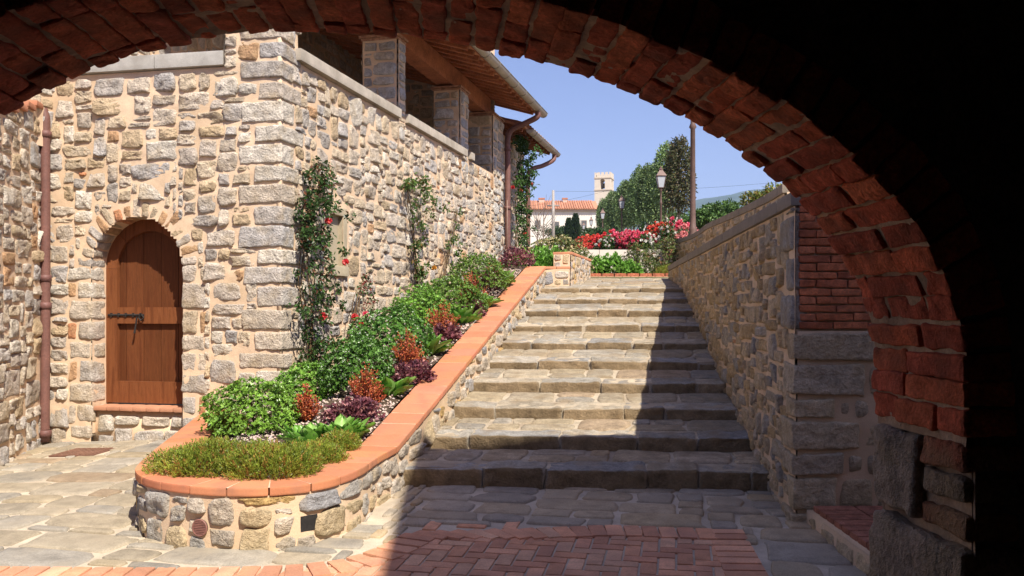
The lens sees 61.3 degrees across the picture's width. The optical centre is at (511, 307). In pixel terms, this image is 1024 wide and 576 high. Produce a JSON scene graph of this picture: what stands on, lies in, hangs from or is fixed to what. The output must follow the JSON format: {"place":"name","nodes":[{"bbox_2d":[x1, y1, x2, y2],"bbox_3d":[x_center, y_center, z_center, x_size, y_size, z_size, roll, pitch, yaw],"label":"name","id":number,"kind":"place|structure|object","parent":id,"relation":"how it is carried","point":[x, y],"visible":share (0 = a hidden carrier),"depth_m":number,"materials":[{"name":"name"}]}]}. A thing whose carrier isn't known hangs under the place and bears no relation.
{"place":"outdoors","nodes":[
{"label":"outdoors","id":0,"kind":"place"},
{"bbox_2d":[0,521,768,575],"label":"brick paving","id":1,"kind":"structure","parent":0,"point":[733,553],"depth_m":5.22,"materials":[{"name":"red brick"}]},
{"bbox_2d":[0,437,866,575],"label":"flagstone paving","id":2,"kind":"structure","parent":0,"point":[96,523],"depth_m":6.15,"materials":[{"name":"stone"}]},
{"bbox_2d":[0,100,44,465],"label":"court wall","id":3,"kind":"structure","parent":2,"relation":"on","point":[21,259],"depth_m":8.75,"materials":[{"name":"stone"}]},
{"bbox_2d":[49,447,113,456],"bbox_3d":[-4.360,1.462,8.780,0.470,0.048,0.400,0,0,11],"label":"manhole cover","id":4,"kind":"object","parent":2,"relation":"on","point":[84,451],"visible":1,"depth_m":8.72,"materials":[{"name":"brown paint"}]},
{"bbox_2d":[132,266,545,550],"bbox_3d":[-1.707,0.495,10.092,2.898,2.410,9.397,0,0,11],"label":"planter","id":5,"kind":"object","parent":2,"relation":"on","point":[333,500],"visible":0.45,"depth_m":5.85,"materials":[{"name":"stone"}]},
{"bbox_2d":[141,434,260,477],"bbox_3d":[-2.090,1.001,5.916,0.895,0.301,0.645,0,0,0],"label":"heather","id":6,"kind":"object","parent":5,"relation":"in","point":[186,459],"visible":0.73,"depth_m":5.79,"materials":[{"name":"green plant"}]},
{"bbox_2d":[206,409,250,434],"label":"evergreen shrub","id":7,"kind":"object","parent":5,"relation":"on","point":[223,421],"visible":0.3,"depth_m":7.66,"materials":[{"name":"green plant"}]},
{"bbox_2d":[197,376,301,436],"bbox_3d":[-2.298,0.845,7.654,0.887,0.498,0.843,0,0,0],"label":"evergreen shrub","id":8,"kind":"object","parent":5,"relation":"in","point":[239,391],"visible":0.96,"depth_m":7.46,"materials":[{"name":"green plant"}]},
{"bbox_2d":[215,435,324,481],"bbox_3d":[-1.632,1.002,5.805,0.766,0.267,0.593,0,0,0],"label":"heather","id":9,"kind":"object","parent":5,"relation":"on","point":[267,457],"visible":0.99,"depth_m":5.67,"materials":[{"name":"green plant"}]},
{"bbox_2d":[276,422,332,443],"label":"broad leaved plant","id":10,"kind":"object","parent":5,"relation":"in","point":[305,432],"visible":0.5,"depth_m":6.91,"materials":[{"name":"green plant"}]},
{"bbox_2d":[270,360,342,401],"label":"evergreen shrub","id":11,"kind":"object","parent":5,"relation":"in","point":[292,373],"visible":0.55,"depth_m":8.43,"materials":[{"name":"green plant"}]},
{"bbox_2d":[290,383,322,421],"bbox_3d":[-1.831,0.840,7.702,0.290,0.350,0.284,0,0,0],"label":"barberry","id":12,"kind":"object","parent":5,"relation":"in","point":[307,409],"visible":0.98,"depth_m":7.66,"materials":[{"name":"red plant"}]},
{"bbox_2d":[290,437,353,465],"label":"heather","id":13,"kind":"object","parent":5,"relation":"in","point":[330,453],"visible":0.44,"depth_m":6.25,"materials":[{"name":"green plant"}]},
{"bbox_2d":[286,155,363,380],"bbox_3d":[-2.000,-0.403,9.554,0.586,2.568,1.435,0,0,10],"label":"climbing rose","id":14,"kind":"object","parent":5,"relation":"in","point":[307,230],"visible":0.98,"depth_m":9.38,"materials":[{"name":"green plant"}]},
{"bbox_2d":[320,427,362,450],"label":"heather","id":15,"kind":"object","parent":5,"relation":"in","point":[350,442],"visible":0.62,"depth_m":6.75,"materials":[{"name":"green plant"}]},
{"bbox_2d":[313,414,376,437],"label":"broad leaved plant","id":16,"kind":"object","parent":5,"relation":"in","point":[344,423],"visible":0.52,"depth_m":7.07,"materials":[{"name":"green plant"}]},
{"bbox_2d":[320,392,385,423],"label":"purple plant","id":17,"kind":"object","parent":5,"relation":"on","point":[355,406],"visible":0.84,"depth_m":7.50,"materials":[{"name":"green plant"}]},
{"bbox_2d":[317,332,395,390],"bbox_3d":[-1.535,0.511,8.549,0.813,0.577,0.898,0,0,0],"label":"evergreen shrub","id":18,"kind":"object","parent":5,"relation":"in","point":[346,351],"visible":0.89,"depth_m":8.35,"materials":[{"name":"green plant"}]},
{"bbox_2d":[193,268,520,477],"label":"gravel","id":19,"kind":"structure","parent":5,"relation":"in","point":[255,437],"depth_m":7.96,"materials":[{"name":"beige gravel"}]},
{"bbox_2d":[340,269,378,362],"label":"climbing rose","id":20,"kind":"object","parent":5,"relation":"in","point":[362,285],"visible":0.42,"depth_m":10.39,"materials":[{"name":"green plant"}]},
{"bbox_2d":[348,361,386,402],"bbox_3d":[-1.322,0.704,7.834,0.355,0.444,0.406,0,0,0],"label":"barberry","id":21,"kind":"object","parent":5,"relation":"in","point":[367,391],"visible":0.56,"depth_m":7.80,"materials":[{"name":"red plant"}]},
{"bbox_2d":[360,375,416,395],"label":"broad leaved plant","id":22,"kind":"object","parent":5,"relation":"in","point":[399,387],"visible":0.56,"depth_m":8.10,"materials":[{"name":"green plant"}]},
{"bbox_2d":[343,302,435,359],"bbox_3d":[-1.328,0.244,9.451,1.048,0.635,1.192,0,0,0],"label":"evergreen shrub","id":23,"kind":"object","parent":5,"relation":"in","point":[372,328],"visible":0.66,"depth_m":9.20,"materials":[{"name":"green plant"}]},
{"bbox_2d":[391,327,428,365],"bbox_3d":[-1.059,0.428,8.868,0.413,0.477,0.436,0,0,-27],"label":"barberry","id":24,"kind":"object","parent":5,"relation":"in","point":[406,355],"visible":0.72,"depth_m":8.81,"materials":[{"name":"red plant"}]},
{"bbox_2d":[387,358,438,383],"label":"purple plant","id":25,"kind":"object","parent":5,"relation":"on","point":[411,368],"visible":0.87,"depth_m":8.52,"materials":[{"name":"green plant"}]},
{"bbox_2d":[387,282,455,327],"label":"evergreen shrub","id":26,"kind":"object","parent":5,"relation":"in","point":[415,297],"visible":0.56,"depth_m":10.56,"materials":[{"name":"green plant"}]},
{"bbox_2d":[400,172,450,317],"bbox_3d":[-1.272,-0.807,12.540,0.550,2.320,1.274,0,0,16],"label":"climbing rose","id":27,"kind":"object","parent":5,"relation":"in","point":[411,183],"visible":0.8,"depth_m":12.49,"materials":[{"name":"green plant"}]},
{"bbox_2d":[397,333,453,353],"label":"broad leaved plant","id":28,"kind":"object","parent":5,"relation":"in","point":[432,346],"visible":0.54,"depth_m":9.38,"materials":[{"name":"green plant"}]},
{"bbox_2d":[424,299,461,335],"bbox_3d":[-0.817,0.123,10.153,0.457,0.454,0.462,0,0,0],"label":"barberry","id":29,"kind":"object","parent":5,"relation":"in","point":[443,319],"visible":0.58,"depth_m":10.13,"materials":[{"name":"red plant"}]},
{"bbox_2d":[427,318,462,339],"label":"purple plant","id":30,"kind":"object","parent":5,"relation":"in","point":[452,332],"visible":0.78,"depth_m":9.99,"materials":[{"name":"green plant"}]},
{"bbox_2d":[417,275,489,311],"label":"evergreen shrub","id":31,"kind":"object","parent":5,"relation":"in","point":[446,291],"visible":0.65,"depth_m":11.07,"materials":[{"name":"green plant"}]},
{"bbox_2d":[439,207,467,298],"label":"climbing rose","id":32,"kind":"object","parent":5,"relation":"in","point":[453,239],"visible":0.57,"depth_m":14.21,"materials":[{"name":"green plant"}]},
{"bbox_2d":[440,306,482,322],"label":"broad leaved plant","id":33,"kind":"object","parent":5,"relation":"in","point":[467,315],"visible":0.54,"depth_m":10.68,"materials":[{"name":"green plant"}]},
{"bbox_2d":[454,271,489,302],"bbox_3d":[-0.558,-0.268,11.605,0.514,0.517,0.571,0,0,0],"label":"barberry","id":34,"kind":"object","parent":5,"relation":"in","point":[474,283],"visible":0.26,"depth_m":11.61,"materials":[{"name":"red plant"}]},
{"bbox_2d":[461,299,487,316],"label":"purple plant","id":35,"kind":"object","parent":5,"relation":"in","point":[476,307],"visible":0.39,"depth_m":11.12,"materials":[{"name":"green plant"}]},
{"bbox_2d":[447,252,510,290],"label":"evergreen shrub","id":36,"kind":"object","parent":5,"relation":"in","point":[473,262],"visible":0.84,"depth_m":12.27,"materials":[{"name":"green plant"}]},
{"bbox_2d":[459,293,503,306],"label":"broad leaved plant","id":37,"kind":"object","parent":5,"relation":"in","point":[490,300],"visible":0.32,"depth_m":11.52,"materials":[{"name":"green plant"}]},
{"bbox_2d":[469,270,503,291],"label":"purple plant","id":38,"kind":"object","parent":5,"relation":"on","point":[489,287],"visible":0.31,"depth_m":12.59,"materials":[{"name":"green plant"}]},
{"bbox_2d":[484,270,515,284],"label":"broad leaved plant","id":39,"kind":"object","parent":5,"relation":"in","point":[511,276],"visible":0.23,"depth_m":12.83,"materials":[{"name":"green plant"}]},
{"bbox_2d":[497,245,537,266],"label":"purple plant","id":40,"kind":"object","parent":5,"relation":"on","point":[523,255],"visible":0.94,"depth_m":14.40,"materials":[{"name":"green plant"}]},
{"bbox_2d":[668,193,882,521],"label":"retaining wall","id":41,"kind":"structure","parent":2,"relation":"on","point":[757,292],"depth_m":6.04,"materials":[{"name":"stone"}]},
{"bbox_2d":[652,184,789,263],"bbox_3d":[3.351,-0.872,14.475,0.790,1.243,12.705,0,0,4],"label":"wall coping","id":42,"kind":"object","parent":41,"relation":"on","point":[706,233],"depth_m":13.04,"materials":[{"name":"stone"}]},
{"bbox_2d":[807,506,882,575],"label":"brick ledge","id":43,"kind":"object","parent":2,"relation":"on","point":[844,530],"visible":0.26,"depth_m":5.44,"materials":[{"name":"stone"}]},
{"bbox_2d":[91,254,796,494],"bbox_3d":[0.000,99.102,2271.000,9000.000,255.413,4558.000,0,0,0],"label":"ground","id":44,"kind":"structure","parent":0,"point":[497,297],"depth_m":16.84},
{"bbox_2d":[29,28,547,442],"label":"stone house","id":45,"kind":"structure","parent":44,"relation":"on","point":[173,186],"depth_m":9.42,"materials":[{"name":"beige stone"}]},
{"bbox_2d":[106,219,182,403],"bbox_3d":[-3.980,0.025,9.537,1.126,2.054,0.130,0,0,11],"label":"door","id":46,"kind":"structure","parent":45,"relation":"in","point":[144,276],"depth_m":9.56,"materials":[{"name":"brown wood"}]},
{"bbox_2d":[325,205,348,276],"bbox_3d":[-2.106,-0.790,10.216,0.137,0.823,0.628,0,0,14],"label":"window frame","id":47,"kind":"structure","parent":45,"relation":"in","point":[337,225],"depth_m":10.35,"materials":[{"name":"grey stone"}]},
{"bbox_2d":[497,200,521,256],"bbox_3d":[-0.228,-1.527,17.300,0.846,1.292,0.024,0,0,0],"label":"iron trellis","id":48,"kind":"object","parent":45,"relation":"attached to","point":[507,229],"visible":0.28,"depth_m":17.29,"materials":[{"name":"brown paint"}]},
{"bbox_2d":[0,0,1023,575],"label":"archway building","id":49,"kind":"structure","parent":44,"relation":"on","point":[882,140],"depth_m":2.11,"materials":[{"name":"brick"}]},
{"bbox_2d":[503,246,536,275],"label":"leafy shrub","id":50,"kind":"object","parent":44,"relation":"on","point":[517,260],"visible":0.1,"depth_m":16.34,"materials":[{"name":"green plant"}]},
{"bbox_2d":[511,135,545,264],"bbox_3d":[0.336,-2.137,18.504,0.716,3.123,1.556,0,0,20],"label":"climbing rose","id":51,"kind":"object","parent":44,"relation":"on","point":[521,143],"visible":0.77,"depth_m":18.40,"materials":[{"name":"green plant"}]},
{"bbox_2d":[500,116,560,252],"bbox_3d":[-0.836,-2.470,19.727,3.387,4.640,3.336,0,0,14],"label":"stone annex","id":52,"kind":"object","parent":44,"relation":"on","point":[533,135],"visible":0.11,"depth_m":19.05,"materials":[{"name":"stone"}]},
{"bbox_2d":[530,196,550,250],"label":"bare sapling","id":53,"kind":"object","parent":44,"relation":"on","point":[533,231],"visible":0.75,"depth_m":44.95,"materials":[{"name":"brown plant"}]},
{"bbox_2d":[533,195,556,244],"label":"bare sapling","id":54,"kind":"object","parent":44,"relation":"on","point":[546,225],"visible":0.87,"depth_m":44.98,"materials":[{"name":"brown plant"}]},
{"bbox_2d":[521,243,570,271],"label":"leafy shrub","id":55,"kind":"object","parent":44,"relation":"on","point":[545,257],"visible":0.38,"depth_m":16.06,"materials":[{"name":"green plant"}]},
{"bbox_2d":[547,190,558,237],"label":"utility pole","id":56,"kind":"object","parent":44,"relation":"on","point":[553,205],"visible":0.72,"depth_m":69.91,"materials":[{"name":"grey concrete"}]},
{"bbox_2d":[524,198,597,250],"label":"white building","id":57,"kind":"structure","parent":44,"relation":"on","point":[583,209],"depth_m":130.00,"materials":[{"name":"paint"}]},
{"bbox_2d":[528,234,594,272],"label":"variegated shrub","id":58,"kind":"object","parent":44,"relation":"on","point":[558,241],"visible":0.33,"depth_m":17.42,"materials":[{"name":"green plant"}]},
{"bbox_2d":[540,224,590,248],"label":"bush","id":59,"kind":"object","parent":44,"relation":"on","point":[559,230],"visible":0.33,"depth_m":99.15,"materials":[{"name":"green plant"}]},
{"bbox_2d":[563,217,573,248],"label":"cypress","id":60,"kind":"object","parent":44,"relation":"on","point":[568,229],"visible":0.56,"depth_m":94.67,"materials":[{"name":"green plant"}]},
{"bbox_2d":[553,252,590,284],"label":"bed wall","id":61,"kind":"structure","parent":44,"relation":"on","point":[579,265],"depth_m":15.11,"materials":[{"name":"stone"}]},
{"bbox_2d":[570,213,580,241],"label":"cypress","id":62,"kind":"object","parent":44,"relation":"on","point":[576,225],"visible":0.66,"depth_m":94.64,"materials":[{"name":"green plant"}]},
{"bbox_2d":[403,278,768,491],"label":"stone steps","id":63,"kind":"structure","parent":44,"relation":"on","point":[564,393],"depth_m":8.60,"materials":[{"name":"beige stone"}]},
{"bbox_2d":[545,266,572,286],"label":"planter end block","id":64,"kind":"structure","parent":63,"relation":"on","point":[558,276],"depth_m":14.42,"materials":[{"name":"stone"}]},
{"bbox_2d":[595,198,602,227],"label":"avenue tree","id":65,"kind":"object","parent":44,"relation":"on","point":[597,214],"visible":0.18,"depth_m":79.39,"materials":[{"name":"green plant"}]},
{"bbox_2d":[578,227,620,237],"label":"bush","id":66,"kind":"object","parent":44,"relation":"on","point":[594,230],"visible":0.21,"depth_m":61.53,"materials":[{"name":"green plant"}]},
{"bbox_2d":[597,199,604,227],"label":"avenue tree","id":67,"kind":"object","parent":44,"relation":"on","point":[599,218],"visible":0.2,"depth_m":75.91,"materials":[{"name":"green plant"}]},
{"bbox_2d":[594,172,613,226],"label":"bell tower","id":68,"kind":"structure","parent":44,"relation":"on","point":[601,179],"depth_m":150.87,"materials":[{"name":"paint"}]},
{"bbox_2d":[603,190,613,229],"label":"avenue tree","id":69,"kind":"object","parent":44,"relation":"on","point":[606,198],"visible":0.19,"depth_m":68.89,"materials":[{"name":"green plant"}]},
{"bbox_2d":[606,191,616,229],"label":"avenue tree","id":70,"kind":"object","parent":44,"relation":"on","point":[610,200],"visible":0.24,"depth_m":65.37,"materials":[{"name":"green plant"}]},
{"bbox_2d":[610,192,620,230],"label":"avenue tree","id":71,"kind":"object","parent":44,"relation":"on","point":[613,221],"visible":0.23,"depth_m":61.86,"materials":[{"name":"green plant"}]},
{"bbox_2d":[612,179,624,230],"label":"avenue tree","id":72,"kind":"object","parent":44,"relation":"on","point":[615,211],"visible":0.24,"depth_m":58.38,"materials":[{"name":"green plant"}]},
{"bbox_2d":[578,250,663,272],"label":"plaster wall","id":73,"kind":"structure","parent":44,"relation":"on","point":[601,252],"depth_m":19.78,"materials":[{"name":"white paint"}]},
{"bbox_2d":[618,194,625,231],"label":"street lamp","id":74,"kind":"object","parent":44,"relation":"on","point":[622,200],"visible":0.66,"depth_m":48.49,"materials":[{"name":"brown paint"}]},
{"bbox_2d":[617,179,628,230],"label":"avenue tree","id":75,"kind":"object","parent":44,"relation":"on","point":[624,188],"visible":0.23,"depth_m":54.88,"materials":[{"name":"green plant"}]},
{"bbox_2d":[590,273,667,275],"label":"brick kerb","id":76,"kind":"structure","parent":44,"relation":"on","point":[628,274],"depth_m":17.63,"materials":[{"name":"red brick"}]},
{"bbox_2d":[623,181,638,230],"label":"avenue tree","id":77,"kind":"object","parent":44,"relation":"on","point":[631,223],"visible":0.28,"depth_m":51.38,"materials":[{"name":"green plant"}]},
{"bbox_2d":[626,164,643,229],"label":"avenue tree","id":78,"kind":"object","parent":44,"relation":"on","point":[631,188],"visible":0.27,"depth_m":47.88,"materials":[{"name":"green plant"}]},
{"bbox_2d":[633,162,654,248],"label":"avenue tree","id":79,"kind":"object","parent":44,"relation":"on","point":[638,194],"visible":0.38,"depth_m":44.36,"materials":[{"name":"green plant"}]},
{"bbox_2d":[642,160,667,232],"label":"avenue tree","id":80,"kind":"object","parent":44,"relation":"on","point":[649,205],"visible":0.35,"depth_m":40.87,"materials":[{"name":"green plant"}]},
{"bbox_2d":[655,166,666,221],"bbox_3d":[5.514,-3.357,32.000,0.382,3.810,0.382,0,0,0],"label":"street lamp","id":81,"kind":"object","parent":44,"relation":"on","point":[661,175],"visible":0.64,"depth_m":31.90,"materials":[{"name":"brown paint"}]},
{"bbox_2d":[638,213,686,234],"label":"broadleaf tree","id":82,"kind":"object","parent":44,"relation":"on","point":[642,226],"visible":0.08,"depth_m":45.55,"materials":[{"name":"green plant"}]},
{"bbox_2d":[649,140,679,225],"bbox_3d":[6.673,-4.650,37.506,1.502,5.316,1.689,0,0,16],"label":"avenue tree","id":83,"kind":"object","parent":44,"relation":"on","point":[659,158],"visible":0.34,"depth_m":37.34,"materials":[{"name":"green plant"}]},
{"bbox_2d":[662,134,697,225],"bbox_3d":[6.554,-4.300,34.011,1.608,5.094,1.366,0,0,0],"label":"avenue tree","id":84,"kind":"object","parent":44,"relation":"on","point":[676,154],"visible":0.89,"depth_m":33.74,"materials":[{"name":"green plant"}]},
{"bbox_2d":[688,120,696,234],"bbox_3d":[3.808,-3.005,18.200,0.408,4.710,0.398,0,0,0],"label":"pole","id":85,"kind":"object","parent":44,"relation":"on","point":[692,229],"visible":0.21,"depth_m":18.15,"materials":[{"name":"brown metal"}]},
{"bbox_2d":[682,198,742,229],"bbox_3d":[9.449,-3.612,40.146,3.387,2.885,3.275,0,0,-28],"label":"broadleaf tree","id":86,"kind":"object","parent":44,"relation":"on","point":[707,213],"visible":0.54,"depth_m":39.25,"materials":[{"name":"green plant"}]},
{"bbox_2d":[737,181,780,205],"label":"yellow bush","id":87,"kind":"object","parent":44,"relation":"on","point":[754,195],"visible":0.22,"depth_m":25.77,"materials":[{"name":"green plant"}]},
{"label":"bed soil","id":88,"kind":"structure","parent":44,"relation":"on","visible":0},
{"bbox_2d":[588,252,609,273],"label":"bed plant","id":89,"kind":"object","parent":88,"relation":"on","point":[598,261],"visible":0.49,"depth_m":17.92,"materials":[{"name":"green plant"}]},
{"bbox_2d":[597,251,628,274],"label":"bed plant","id":90,"kind":"object","parent":88,"relation":"on","point":[615,260],"visible":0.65,"depth_m":17.95,"materials":[{"name":"green plant"}]},
{"bbox_2d":[615,259,643,275],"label":"bed plant","id":91,"kind":"object","parent":88,"relation":"on","point":[632,267],"visible":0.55,"depth_m":18.02,"materials":[{"name":"green plant"}]},
{"bbox_2d":[621,241,663,272],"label":"white flowering shrub","id":92,"kind":"object","parent":88,"relation":"on","point":[645,257],"visible":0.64,"depth_m":18.48,"materials":[{"name":"green plant"}]},
{"bbox_2d":[641,236,680,272],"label":"white flowering shrub","id":93,"kind":"object","parent":88,"relation":"on","point":[666,249],"visible":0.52,"depth_m":18.57,"materials":[{"name":"green plant"}]},
{"bbox_2d":[653,264,668,275],"bbox_3d":[3.294,-0.783,17.980,0.662,0.302,0.638,0,0,28],"label":"grass mound","id":94,"kind":"object","parent":88,"relation":"on","point":[663,269],"depth_m":17.92,"materials":[{"name":"green plant"}]},
{"bbox_2d":[591,276,667,276],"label":"terracotta path","id":95,"kind":"structure","parent":0,"point":[629,276],"depth_m":17.20,"materials":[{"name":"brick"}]},
{"bbox_2d":[495,50,781,200],"label":"sky","id":96,"kind":"structure","parent":0,"point":[595,125],"materials":[{"name":"blue"}]},
{"bbox_2d":[625,189,763,230],"bbox_3d":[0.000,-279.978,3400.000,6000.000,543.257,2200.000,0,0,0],"label":"hills","id":97,"kind":"structure","parent":0,"point":[704,201],"depth_m":3561.26,"materials":[{"name":"green plant"}]},
{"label":"rose bed soil","id":98,"kind":"structure","parent":0,"visible":0},
{"bbox_2d":[575,234,592,249],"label":"rose bush","id":99,"kind":"object","parent":98,"relation":"on","point":[582,237],"visible":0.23,"depth_m":25.29,"materials":[{"name":"red plant"}]},
{"bbox_2d":[582,233,598,249],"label":"rose bush","id":100,"kind":"object","parent":98,"relation":"on","point":[588,241],"visible":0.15,"depth_m":24.55,"materials":[{"name":"red plant"}]},
{"bbox_2d":[587,229,619,249],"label":"rose bush","id":101,"kind":"object","parent":98,"relation":"on","point":[596,238],"visible":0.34,"depth_m":23.47,"materials":[{"name":"red plant"}]},
{"bbox_2d":[594,234,615,249],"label":"rose bush","id":102,"kind":"object","parent":98,"relation":"on","point":[609,244],"visible":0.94,"depth_m":22.29,"materials":[{"name":"white plant"}]},
{"bbox_2d":[614,229,637,249],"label":"rose bush","id":103,"kind":"object","parent":98,"relation":"on","point":[618,240],"visible":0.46,"depth_m":22.17,"materials":[{"name":"pink plant"}]},
{"bbox_2d":[622,230,656,249],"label":"rose bush","id":104,"kind":"object","parent":98,"relation":"on","point":[632,236],"visible":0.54,"depth_m":21.58,"materials":[{"name":"pink plant"}]},
{"bbox_2d":[633,232,656,249],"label":"rose bush","id":105,"kind":"object","parent":98,"relation":"on","point":[646,241],"visible":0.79,"depth_m":21.27,"materials":[{"name":"white plant"}]},
{"bbox_2d":[643,221,671,242],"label":"rose bush","id":106,"kind":"object","parent":98,"relation":"on","point":[654,228],"visible":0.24,"depth_m":21.85,"materials":[{"name":"red plant"}]},
{"bbox_2d":[656,219,676,241],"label":"rose bush","id":107,"kind":"object","parent":98,"relation":"on","point":[667,231],"visible":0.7,"depth_m":21.22,"materials":[{"name":"green plant"}]},
{"bbox_2d":[654,216,689,237],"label":"rose bush","id":108,"kind":"object","parent":98,"relation":"on","point":[678,223],"visible":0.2,"depth_m":21.88,"materials":[{"name":"pink plant"}]},
{"bbox_2d":[666,223,697,241],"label":"rose bush","id":109,"kind":"object","parent":98,"relation":"on","point":[682,232],"visible":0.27,"depth_m":21.29,"materials":[{"name":"pink plant"}]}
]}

